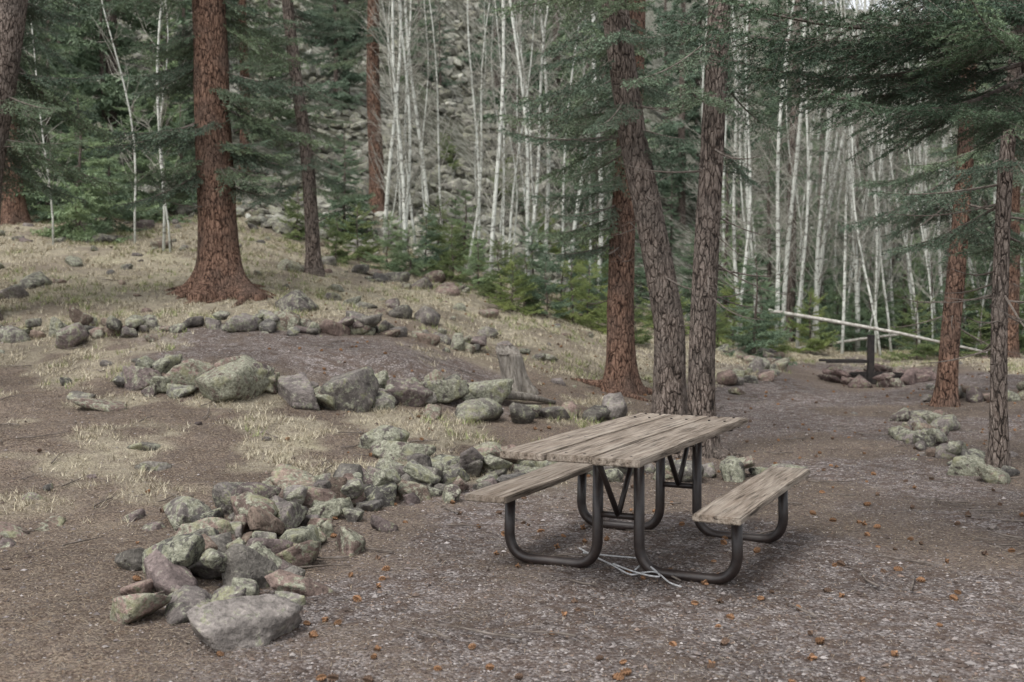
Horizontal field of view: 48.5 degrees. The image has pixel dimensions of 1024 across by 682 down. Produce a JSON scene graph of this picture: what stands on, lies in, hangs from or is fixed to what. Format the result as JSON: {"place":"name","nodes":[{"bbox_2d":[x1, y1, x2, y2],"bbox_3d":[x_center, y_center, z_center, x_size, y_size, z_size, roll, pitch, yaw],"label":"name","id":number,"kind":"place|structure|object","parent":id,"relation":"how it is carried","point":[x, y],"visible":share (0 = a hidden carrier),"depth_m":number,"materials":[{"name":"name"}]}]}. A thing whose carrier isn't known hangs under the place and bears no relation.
{"place":"outdoors","nodes":[
{"label":"outdoors","id":0,"kind":"place"},
{"bbox_2d":[0,0,1023,681],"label":"ground","id":1,"kind":"structure","parent":0,"point":[826,396],"depth_m":7.93,"materials":[{"name":"soil"}]},
{"bbox_2d":[0,0,99,224],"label":"spruce tree","id":2,"kind":"object","parent":1,"relation":"on","point":[15,211],"visible":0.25,"depth_m":23.80,"materials":[{"name":"green plant"}]},
{"bbox_2d":[18,0,100,174],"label":"spruce tree","id":3,"kind":"object","parent":1,"relation":"on","point":[73,47],"visible":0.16,"depth_m":27.84,"materials":[{"name":"green plant"}]},
{"bbox_2d":[15,58,107,222],"bbox_3d":[-10.205,-4.067,24.796,2.713,4.366,3.031,0,3,-6],"label":"young spruce","id":4,"kind":"object","parent":1,"relation":"on","point":[31,198],"visible":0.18,"depth_m":24.71,"materials":[{"name":"green plant"}]},
{"bbox_2d":[0,0,127,320],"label":"spruce tree","id":5,"kind":"object","parent":1,"relation":"on","point":[14,17],"visible":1,"depth_m":15.21,"materials":[{"name":"green plant"}]},
{"bbox_2d":[28,89,131,242],"bbox_3d":[-8.165,-2.966,21.310,2.010,3.415,2.271,-1,3,-19],"label":"young spruce","id":6,"kind":"object","parent":1,"relation":"on","point":[75,231],"visible":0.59,"depth_m":21.27,"materials":[{"name":"green plant"}]},
{"bbox_2d":[67,1,144,181],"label":"spruce tree","id":7,"kind":"object","parent":1,"relation":"on","point":[100,91],"visible":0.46,"depth_m":28.64,"materials":[{"name":"green plant"}]},
{"bbox_2d":[80,120,156,233],"bbox_3d":[-8.042,-3.057,22.882,1.858,2.804,1.644,-1,3,-28],"label":"young spruce","id":8,"kind":"object","parent":1,"relation":"on","point":[107,224],"visible":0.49,"depth_m":22.82,"materials":[{"name":"green plant"}]},
{"bbox_2d":[91,0,170,242],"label":"aspen tree","id":9,"kind":"object","parent":1,"relation":"on","point":[132,128],"visible":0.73,"depth_m":20.80,"materials":[{"name":"white plant"}]},
{"bbox_2d":[91,95,190,222],"bbox_3d":[-8.213,-3.668,24.923,2.132,3.340,2.382,-1,3,-31],"label":"young spruce","id":10,"kind":"object","parent":1,"relation":"on","point":[142,161],"visible":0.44,"depth_m":24.71,"materials":[{"name":"green plant"}]},
{"bbox_2d":[123,0,184,250],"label":"aspen tree","id":11,"kind":"object","parent":1,"relation":"on","point":[161,166],"visible":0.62,"depth_m":19.73,"materials":[{"name":"white plant"}]},
{"bbox_2d":[136,4,195,180],"bbox_3d":[-8.643,-6.035,28.773,1.789,5.041,1.746,-1,3,-29],"label":"spruce tree","id":12,"kind":"object","parent":1,"relation":"on","point":[174,120],"visible":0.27,"depth_m":28.58,"materials":[{"name":"green plant"}]},
{"bbox_2d":[141,102,196,215],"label":"young spruce","id":13,"kind":"object","parent":1,"relation":"on","point":[186,158],"visible":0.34,"depth_m":25.58,"materials":[{"name":"green plant"}]},
{"bbox_2d":[85,0,336,306],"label":"spruce tree","id":14,"kind":"object","parent":1,"relation":"on","point":[218,272],"visible":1,"depth_m":16.68,"materials":[{"name":"green plant"}]},
{"bbox_2d":[189,0,278,178],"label":"spruce tree","id":15,"kind":"object","parent":1,"relation":"on","point":[242,139],"visible":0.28,"depth_m":29.62,"materials":[{"name":"green plant"}]},
{"bbox_2d":[233,0,318,142],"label":"spruce tree","id":16,"kind":"object","parent":1,"relation":"on","point":[270,11],"visible":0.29,"depth_m":32.55,"materials":[{"name":"green plant"}]},
{"bbox_2d":[0,306,557,360],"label":"stone border","id":17,"kind":"object","parent":1,"relation":"on","point":[79,330],"visible":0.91,"depth_m":14.26,"materials":[{"name":"stone"}]},
{"bbox_2d":[231,0,363,276],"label":"spruce tree","id":18,"kind":"object","parent":1,"relation":"on","point":[313,264],"visible":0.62,"depth_m":19.79,"materials":[{"name":"green plant"}]},
{"bbox_2d":[276,183,320,241],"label":"juniper bush","id":19,"kind":"object","parent":1,"relation":"on","point":[290,211],"visible":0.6,"depth_m":24.75,"materials":[{"name":"plant"}]},
{"bbox_2d":[23,0,594,244],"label":"talus slope rocks","id":20,"kind":"object","parent":1,"relation":"on","point":[312,73],"visible":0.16,"depth_m":44.13,"materials":[{"name":"stone"}]},
{"bbox_2d":[29,89,595,300],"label":"talus slope rocks","id":21,"kind":"object","parent":1,"relation":"on","point":[272,221],"visible":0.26,"depth_m":30.76,"materials":[{"name":"stone"}]},
{"bbox_2d":[290,0,366,107],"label":"spruce tree","id":22,"kind":"object","parent":21,"relation":"on","point":[353,78],"visible":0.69,"depth_m":37.40,"materials":[{"name":"green plant"}]},
{"bbox_2d":[112,354,513,412],"bbox_3d":[-1.950,0.513,11.877,4.242,0.785,1.351,-1,3,-16],"label":"stone border","id":23,"kind":"object","parent":1,"relation":"on","point":[362,390],"visible":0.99,"depth_m":11.45,"materials":[{"name":"stone"}]},
{"bbox_2d":[110,425,541,651],"bbox_3d":[-1.275,1.117,7.764,2.114,0.504,5.482,1,3,17],"label":"stone border","id":24,"kind":"object","parent":1,"relation":"on","point":[235,610],"visible":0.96,"depth_m":6.92,"materials":[{"name":"stone"}]},
{"bbox_2d":[320,212,356,264],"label":"juniper bush","id":25,"kind":"object","parent":1,"relation":"on","point":[339,253],"visible":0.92,"depth_m":22.85,"materials":[{"name":"plant"}]},
{"bbox_2d":[318,134,379,239],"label":"young spruce","id":26,"kind":"object","parent":1,"relation":"on","point":[353,202],"visible":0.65,"depth_m":26.79,"materials":[{"name":"green plant"}]},
{"bbox_2d":[329,202,385,259],"bbox_3d":[-3.259,-2.013,23.852,1.008,1.838,1.164,2,3,35],"label":"juniper bush","id":27,"kind":"object","parent":1,"relation":"on","point":[358,253],"visible":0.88,"depth_m":23.89,"materials":[{"name":"plant"}]},
{"bbox_2d":[312,0,438,212],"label":"spruce tree","id":28,"kind":"object","parent":1,"relation":"on","point":[370,41],"visible":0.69,"depth_m":29.65,"materials":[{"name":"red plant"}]},
{"bbox_2d":[360,210,410,271],"bbox_3d":[-2.513,-1.744,22.959,1.120,1.809,0.851,1,3,13],"label":"juniper bush","id":29,"kind":"object","parent":1,"relation":"on","point":[375,258],"visible":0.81,"depth_m":22.85,"materials":[{"name":"green plant"}]},
{"bbox_2d":[356,0,435,263],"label":"aspen tree","id":30,"kind":"object","parent":1,"relation":"on","point":[408,105],"visible":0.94,"depth_m":24.19,"materials":[{"name":"white plant"}]},
{"bbox_2d":[350,0,443,252],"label":"aspen tree","id":31,"kind":"object","parent":1,"relation":"on","point":[391,145],"visible":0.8,"depth_m":25.40,"materials":[{"name":"white plant"}]},
{"bbox_2d":[356,0,442,244],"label":"aspen tree","id":32,"kind":"object","parent":1,"relation":"on","point":[405,135],"visible":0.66,"depth_m":25.57,"materials":[{"name":"white plant"}]},
{"bbox_2d":[362,0,448,263],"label":"aspen tree","id":33,"kind":"object","parent":1,"relation":"on","point":[399,140],"visible":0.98,"depth_m":23.95,"materials":[{"name":"white plant"}]},
{"bbox_2d":[379,222,436,275],"bbox_3d":[-2.008,-1.558,22.450,1.119,1.550,0.851,-1,3,-28],"label":"juniper bush","id":34,"kind":"object","parent":1,"relation":"on","point":[415,266],"visible":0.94,"depth_m":22.40,"materials":[{"name":"green plant"}]},
{"bbox_2d":[377,0,452,217],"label":"aspen tree","id":35,"kind":"object","parent":1,"relation":"on","point":[417,126],"visible":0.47,"depth_m":29.05,"materials":[{"name":"white plant"}]},
{"bbox_2d":[402,209,450,273],"bbox_3d":[-1.766,-1.738,23.466,0.945,1.991,1.244,-2,4,-45],"label":"juniper bush","id":36,"kind":"object","parent":1,"relation":"on","point":[430,234],"visible":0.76,"depth_m":23.30,"materials":[{"name":"green plant"}]},
{"bbox_2d":[399,0,462,249],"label":"aspen tree","id":37,"kind":"object","parent":1,"relation":"on","point":[438,124],"visible":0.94,"depth_m":25.77,"materials":[{"name":"white plant"}]},
{"bbox_2d":[410,197,467,267],"bbox_3d":[-1.501,-2.007,24.894,1.210,2.305,1.397,-2,3,-43],"label":"juniper bush","id":38,"kind":"object","parent":1,"relation":"on","point":[437,227],"visible":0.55,"depth_m":24.84,"materials":[{"name":"green plant"}]},
{"bbox_2d":[426,220,472,282],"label":"juniper bush","id":39,"kind":"object","parent":1,"relation":"on","point":[446,270],"visible":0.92,"depth_m":22.88,"materials":[{"name":"green plant"}]},
{"bbox_2d":[439,0,495,254],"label":"aspen tree","id":40,"kind":"object","parent":1,"relation":"on","point":[476,136],"visible":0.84,"depth_m":27.00,"materials":[{"name":"white plant"}]},
{"bbox_2d":[440,188,499,271],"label":"young spruce","id":41,"kind":"object","parent":1,"relation":"on","point":[468,226],"visible":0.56,"depth_m":25.85,"materials":[{"name":"green plant"}]},
{"bbox_2d":[453,236,497,291],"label":"juniper bush","id":42,"kind":"object","parent":1,"relation":"on","point":[478,279],"visible":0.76,"depth_m":21.98,"materials":[{"name":"green plant"}]},
{"bbox_2d":[453,0,524,270],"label":"aspen tree","id":43,"kind":"object","parent":1,"relation":"on","point":[474,225],"visible":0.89,"depth_m":24.69,"materials":[{"name":"white plant"}]},
{"bbox_2d":[458,0,533,262],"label":"aspen tree","id":44,"kind":"object","parent":1,"relation":"on","point":[503,156],"visible":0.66,"depth_m":25.84,"materials":[{"name":"white plant"}]},
{"bbox_2d":[473,236,520,298],"bbox_3d":[-0.303,-1.073,21.026,1.008,1.772,1.164,-1,3,-28],"label":"juniper bush","id":45,"kind":"object","parent":1,"relation":"on","point":[487,287],"visible":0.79,"depth_m":20.85,"materials":[{"name":"green plant"}]},
{"bbox_2d":[455,0,556,275],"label":"aspen tree","id":46,"kind":"object","parent":1,"relation":"on","point":[495,192],"visible":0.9,"depth_m":23.98,"materials":[{"name":"white plant"}]},
{"bbox_2d":[0,196,1017,547],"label":"loose rocks","id":47,"kind":"object","parent":1,"relation":"on","point":[298,300],"visible":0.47,"depth_m":16.69,"materials":[{"name":"stone"}]},
{"bbox_2d":[458,0,560,279],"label":"aspen tree","id":48,"kind":"object","parent":1,"relation":"on","point":[524,171],"visible":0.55,"depth_m":24.74,"materials":[{"name":"white plant"}]},
{"bbox_2d":[0,174,1023,527],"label":"dry grass","id":49,"kind":"structure","parent":1,"relation":"on","point":[832,350],"depth_m":17.20,"materials":[{"name":"plant"}]},
{"bbox_2d":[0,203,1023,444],"bbox_3d":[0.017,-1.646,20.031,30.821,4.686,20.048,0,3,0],"label":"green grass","id":50,"kind":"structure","parent":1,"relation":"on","point":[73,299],"depth_m":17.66,"materials":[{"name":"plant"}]},
{"bbox_2d":[0,279,1023,641],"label":"fallen twigs","id":51,"kind":"object","parent":1,"relation":"on","point":[562,511],"visible":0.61,"depth_m":8.02,"materials":[{"name":"wood"}]},
{"bbox_2d":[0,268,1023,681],"bbox_3d":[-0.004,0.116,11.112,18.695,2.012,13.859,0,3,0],"label":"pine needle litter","id":52,"kind":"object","parent":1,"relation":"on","point":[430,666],"visible":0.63,"depth_m":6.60,"materials":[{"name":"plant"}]},
{"bbox_2d":[472,0,552,275],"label":"aspen tree","id":53,"kind":"object","parent":1,"relation":"on","point":[514,33],"visible":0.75,"depth_m":23.83,"materials":[{"name":"white plant"}]},
{"bbox_2d":[485,257,543,315],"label":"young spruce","id":54,"kind":"object","parent":1,"relation":"on","point":[504,303],"visible":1,"depth_m":19.46,"materials":[{"name":"green plant"}]},
{"bbox_2d":[496,344,538,394],"bbox_3d":[0.055,0.366,13.621,0.457,0.654,0.422,-2,3,-32],"label":"tree stump","id":55,"kind":"object","parent":1,"relation":"on","point":[511,362],"visible":0.75,"depth_m":13.53,"materials":[{"name":"grey wood"}]},
{"bbox_2d":[13,244,1023,681],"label":"fallen leaves","id":56,"kind":"object","parent":1,"relation":"on","point":[623,672],"visible":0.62,"depth_m":6.45,"materials":[{"name":"plant"}]},
{"bbox_2d":[21,0,1023,335],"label":"distant forest","id":57,"kind":"object","parent":1,"relation":"on","point":[113,92],"visible":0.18,"depth_m":42.94,"materials":[{"name":"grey plant"}]},
{"bbox_2d":[497,251,548,313],"bbox_3d":[0.290,-0.807,19.963,0.932,1.545,0.807,2,3,41],"label":"juniper bush","id":58,"kind":"object","parent":1,"relation":"on","point":[532,300],"visible":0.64,"depth_m":19.93,"materials":[{"name":"green plant"}]},
{"bbox_2d":[423,392,627,423],"bbox_3d":[0.243,0.787,12.369,2.781,0.393,0.591,-2,3,-35],"label":"stone border","id":59,"kind":"object","parent":1,"relation":"on","point":[613,405],"visible":0.85,"depth_m":12.05,"materials":[{"name":"stone"}]},
{"bbox_2d":[508,215,564,296],"bbox_3d":[0.445,-1.328,22.986,1.229,2.425,1.617,0,3,-5],"label":"juniper bush","id":60,"kind":"object","parent":1,"relation":"on","point":[539,248],"visible":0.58,"depth_m":22.73,"materials":[{"name":"green plant"}]},
{"bbox_2d":[503,0,590,283],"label":"aspen tree","id":61,"kind":"object","parent":1,"relation":"on","point":[539,151],"visible":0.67,"depth_m":22.52,"materials":[{"name":"white plant"}]},
{"bbox_2d":[525,255,572,317],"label":"juniper bush","id":62,"kind":"object","parent":1,"relation":"on","point":[555,305],"visible":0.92,"depth_m":19.96,"materials":[{"name":"green plant"}]},
{"bbox_2d":[510,0,609,264],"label":"aspen tree","id":63,"kind":"object","parent":1,"relation":"on","point":[548,161],"visible":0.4,"depth_m":26.76,"materials":[{"name":"white plant"}]},
{"bbox_2d":[548,258,597,325],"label":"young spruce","id":64,"kind":"object","parent":1,"relation":"on","point":[580,295],"visible":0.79,"depth_m":20.92,"materials":[{"name":"green plant"}]},
{"bbox_2d":[568,258,606,322],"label":"juniper bush","id":65,"kind":"object","parent":1,"relation":"on","point":[589,294],"visible":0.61,"depth_m":21.95,"materials":[{"name":"green plant"}]},
{"bbox_2d":[494,0,686,401],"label":"spruce tree","id":66,"kind":"object","parent":1,"relation":"on","point":[621,374],"visible":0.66,"depth_m":14.82,"materials":[{"name":"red plant"}]},
{"bbox_2d":[490,0,717,414],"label":"spruce tree","id":67,"kind":"object","parent":1,"relation":"on","point":[669,393],"visible":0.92,"depth_m":12.34,"materials":[{"name":"grey plant"}]},
{"bbox_2d":[465,413,809,584],"bbox_3d":[0.742,0.910,6.662,1.577,0.765,2.154,1,3,26],"label":"picnic table","id":68,"kind":"object","parent":1,"relation":"on","point":[637,442],"visible":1,"depth_m":6.44,"materials":[{"name":"brown wood"}]},
{"bbox_2d":[519,455,807,481],"bbox_3d":[1.132,1.063,9.740,2.759,0.355,0.677,0,3,6],"label":"stone border","id":69,"kind":"object","parent":1,"relation":"on","point":[732,468],"visible":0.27,"depth_m":9.54,"materials":[{"name":"stone"}]},
{"bbox_2d":[610,0,788,460],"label":"spruce tree","id":70,"kind":"object","parent":1,"relation":"on","point":[714,151],"visible":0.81,"depth_m":10.78,"materials":[{"name":"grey plant"}]},
{"bbox_2d":[674,222,734,338],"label":"young spruce","id":71,"kind":"object","parent":1,"relation":"on","point":[683,270],"visible":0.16,"depth_m":26.87,"materials":[{"name":"green plant"}]},
{"bbox_2d":[680,0,774,334],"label":"aspen tree","id":72,"kind":"object","parent":1,"relation":"on","point":[734,231],"visible":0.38,"depth_m":25.81,"materials":[{"name":"white plant"}]},
{"bbox_2d":[684,161,771,328],"bbox_3d":[5.688,-2.564,30.903,2.006,5.342,2.436,-2,4,-44],"label":"spruce tree","id":73,"kind":"object","parent":1,"relation":"on","point":[728,232],"visible":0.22,"depth_m":30.84,"materials":[{"name":"green plant"}]},
{"bbox_2d":[690,0,784,344],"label":"aspen tree","id":74,"kind":"object","parent":1,"relation":"on","point":[750,213],"visible":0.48,"depth_m":23.88,"materials":[{"name":"white plant"}]},
{"bbox_2d":[715,344,789,394],"bbox_3d":[4.139,0.423,19.434,1.342,0.529,6.019,0,3,9],"label":"stone border","id":75,"kind":"object","parent":1,"relation":"on","point":[739,377],"visible":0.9,"depth_m":18.66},
{"bbox_2d":[720,252,796,365],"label":"young spruce","id":76,"kind":"object","parent":1,"relation":"on","point":[762,332],"visible":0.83,"depth_m":20.92,"materials":[{"name":"green plant"}]},
{"bbox_2d":[725,136,811,333],"bbox_3d":[7.010,-2.653,30.774,2.256,5.876,2.741,2,3,39],"label":"spruce tree","id":77,"kind":"object","parent":1,"relation":"on","point":[769,251],"visible":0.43,"depth_m":30.87,"materials":[{"name":"green plant"}]},
{"bbox_2d":[722,0,831,346],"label":"aspen tree","id":78,"kind":"object","parent":1,"relation":"on","point":[778,228],"visible":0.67,"depth_m":23.25,"materials":[{"name":"white plant"}]},
{"bbox_2d":[741,0,840,341],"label":"spruce tree","id":79,"kind":"object","parent":1,"relation":"on","point":[790,301],"visible":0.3,"depth_m":27.82,"materials":[{"name":"green plant"}]},
{"bbox_2d":[753,0,850,344],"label":"aspen tree","id":80,"kind":"object","parent":1,"relation":"on","point":[791,208],"visible":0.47,"depth_m":24.91,"materials":[{"name":"white plant"}]},
{"bbox_2d":[770,0,844,346],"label":"aspen tree","id":81,"kind":"object","parent":1,"relation":"on","point":[803,264],"visible":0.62,"depth_m":24.24,"materials":[{"name":"white plant"}]},
{"bbox_2d":[778,287,839,353],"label":"young spruce","id":82,"kind":"object","parent":1,"relation":"on","point":[815,344],"visible":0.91,"depth_m":23.45,"materials":[{"name":"plant"}]},
{"bbox_2d":[788,232,853,342],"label":"young spruce","id":83,"kind":"object","parent":1,"relation":"on","point":[825,302],"visible":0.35,"depth_m":27.89,"materials":[{"name":"green plant"}]},
{"bbox_2d":[782,0,861,338],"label":"aspen tree","id":84,"kind":"object","parent":1,"relation":"on","point":[816,268],"visible":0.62,"depth_m":24.93,"materials":[{"name":"white plant"}]},
{"bbox_2d":[772,0,894,337],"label":"aspen tree","id":85,"kind":"object","parent":1,"relation":"on","point":[826,231],"visible":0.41,"depth_m":25.37,"materials":[{"name":"white plant"}]},
{"bbox_2d":[647,0,1023,324],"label":"spruce tree","id":86,"kind":"object","parent":1,"relation":"on","point":[982,22],"visible":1,"depth_m":6.31,"materials":[{"name":"green plant"}]},
{"bbox_2d":[805,1,893,353],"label":"aspen tree","id":87,"kind":"object","parent":1,"relation":"on","point":[844,279],"visible":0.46,"depth_m":24.10,"materials":[{"name":"white plant"}]},
{"bbox_2d":[820,0,883,356],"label":"aspen tree","id":88,"kind":"object","parent":1,"relation":"on","point":[866,279],"visible":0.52,"depth_m":23.59,"materials":[{"name":"white plant"}]},
{"bbox_2d":[804,0,902,352],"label":"aspen tree","id":89,"kind":"object","parent":1,"relation":"on","point":[856,289],"visible":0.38,"depth_m":24.94,"materials":[{"name":"white plant"}]},
{"bbox_2d":[830,0,908,351],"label":"aspen tree","id":90,"kind":"object","parent":1,"relation":"on","point":[883,282],"visible":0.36,"depth_m":24.14,"materials":[{"name":"white plant"}]},
{"bbox_2d":[829,248,911,350],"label":"young spruce","id":91,"kind":"object","parent":1,"relation":"on","point":[881,315],"visible":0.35,"depth_m":25.83,"materials":[{"name":"green plant"}]},
{"bbox_2d":[829,0,915,353],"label":"aspen tree","id":92,"kind":"object","parent":1,"relation":"on","point":[876,270],"visible":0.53,"depth_m":24.00,"materials":[{"name":"white plant"}]},
{"bbox_2d":[829,0,921,348],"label":"aspen tree","id":93,"kind":"object","parent":1,"relation":"on","point":[891,283],"visible":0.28,"depth_m":26.09,"materials":[{"name":"white plant"}]},
{"bbox_2d":[817,335,936,387],"bbox_3d":[6.086,0.338,19.076,1.954,0.912,1.892,0,3,0],"label":"fire pit","id":94,"kind":"object","parent":1,"relation":"on","point":[869,374],"visible":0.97,"depth_m":18.62,"materials":[{"name":"stone"}]},
{"bbox_2d":[768,309,987,352],"bbox_3d":[7.001,-0.197,21.873,4.071,0.837,0.078,0,3,10],"label":"fallen log","id":95,"kind":"object","parent":1,"relation":"on","point":[853,325],"visible":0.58,"depth_m":21.91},
{"bbox_2d":[866,153,939,336],"bbox_3d":[10.571,-2.298,30.919,2.006,5.537,2.436,-2,3,-42],"label":"spruce tree","id":96,"kind":"object","parent":1,"relation":"on","point":[905,281],"visible":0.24,"depth_m":30.84,"materials":[{"name":"green plant"}]},
{"bbox_2d":[880,291,939,360],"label":"young spruce","id":97,"kind":"object","parent":1,"relation":"on","point":[921,347],"visible":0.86,"depth_m":22.48,"materials":[{"name":"plant"}]},
{"bbox_2d":[892,253,965,350],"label":"young spruce","id":98,"kind":"object","parent":1,"relation":"on","point":[926,283],"visible":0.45,"depth_m":24.96,"materials":[{"name":"green plant"}]},
{"bbox_2d":[838,0,1023,406],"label":"spruce tree","id":99,"kind":"object","parent":1,"relation":"on","point":[945,392],"visible":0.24,"depth_m":14.93,"materials":[{"name":"green plant"}]},
{"bbox_2d":[867,26,1023,468],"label":"spruce tree","id":100,"kind":"object","parent":1,"relation":"on","point":[998,451],"visible":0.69,"depth_m":9.97,"materials":[{"name":"plant"}]},
{"bbox_2d":[888,408,1019,483],"bbox_3d":[4.489,1.017,11.546,1.110,0.314,5.454,0,3,6],"label":"stone border","id":101,"kind":"object","parent":1,"relation":"on","point":[920,430],"visible":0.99,"depth_m":11.36,"materials":[{"name":"stone"}]},
{"bbox_2d":[921,381,1023,402],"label":"stone border","id":102,"kind":"object","parent":1,"relation":"on","point":[972,394],"visible":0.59,"depth_m":15.29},
{"bbox_2d":[926,15,1023,357],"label":"spruce tree","id":103,"kind":"object","parent":1,"relation":"on","point":[1014,294],"visible":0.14,"depth_m":21.84,"materials":[{"name":"plant"}]},
{"bbox_2d":[961,224,1023,351],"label":"young spruce","id":104,"kind":"object","parent":1,"relation":"on","point":[987,304],"visible":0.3,"depth_m":23.97,"materials":[{"name":"green plant"}]},
{"bbox_2d":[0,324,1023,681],"bbox_3d":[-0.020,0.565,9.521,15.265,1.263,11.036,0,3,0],"label":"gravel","id":105,"kind":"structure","parent":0,"point":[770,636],"depth_m":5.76,"materials":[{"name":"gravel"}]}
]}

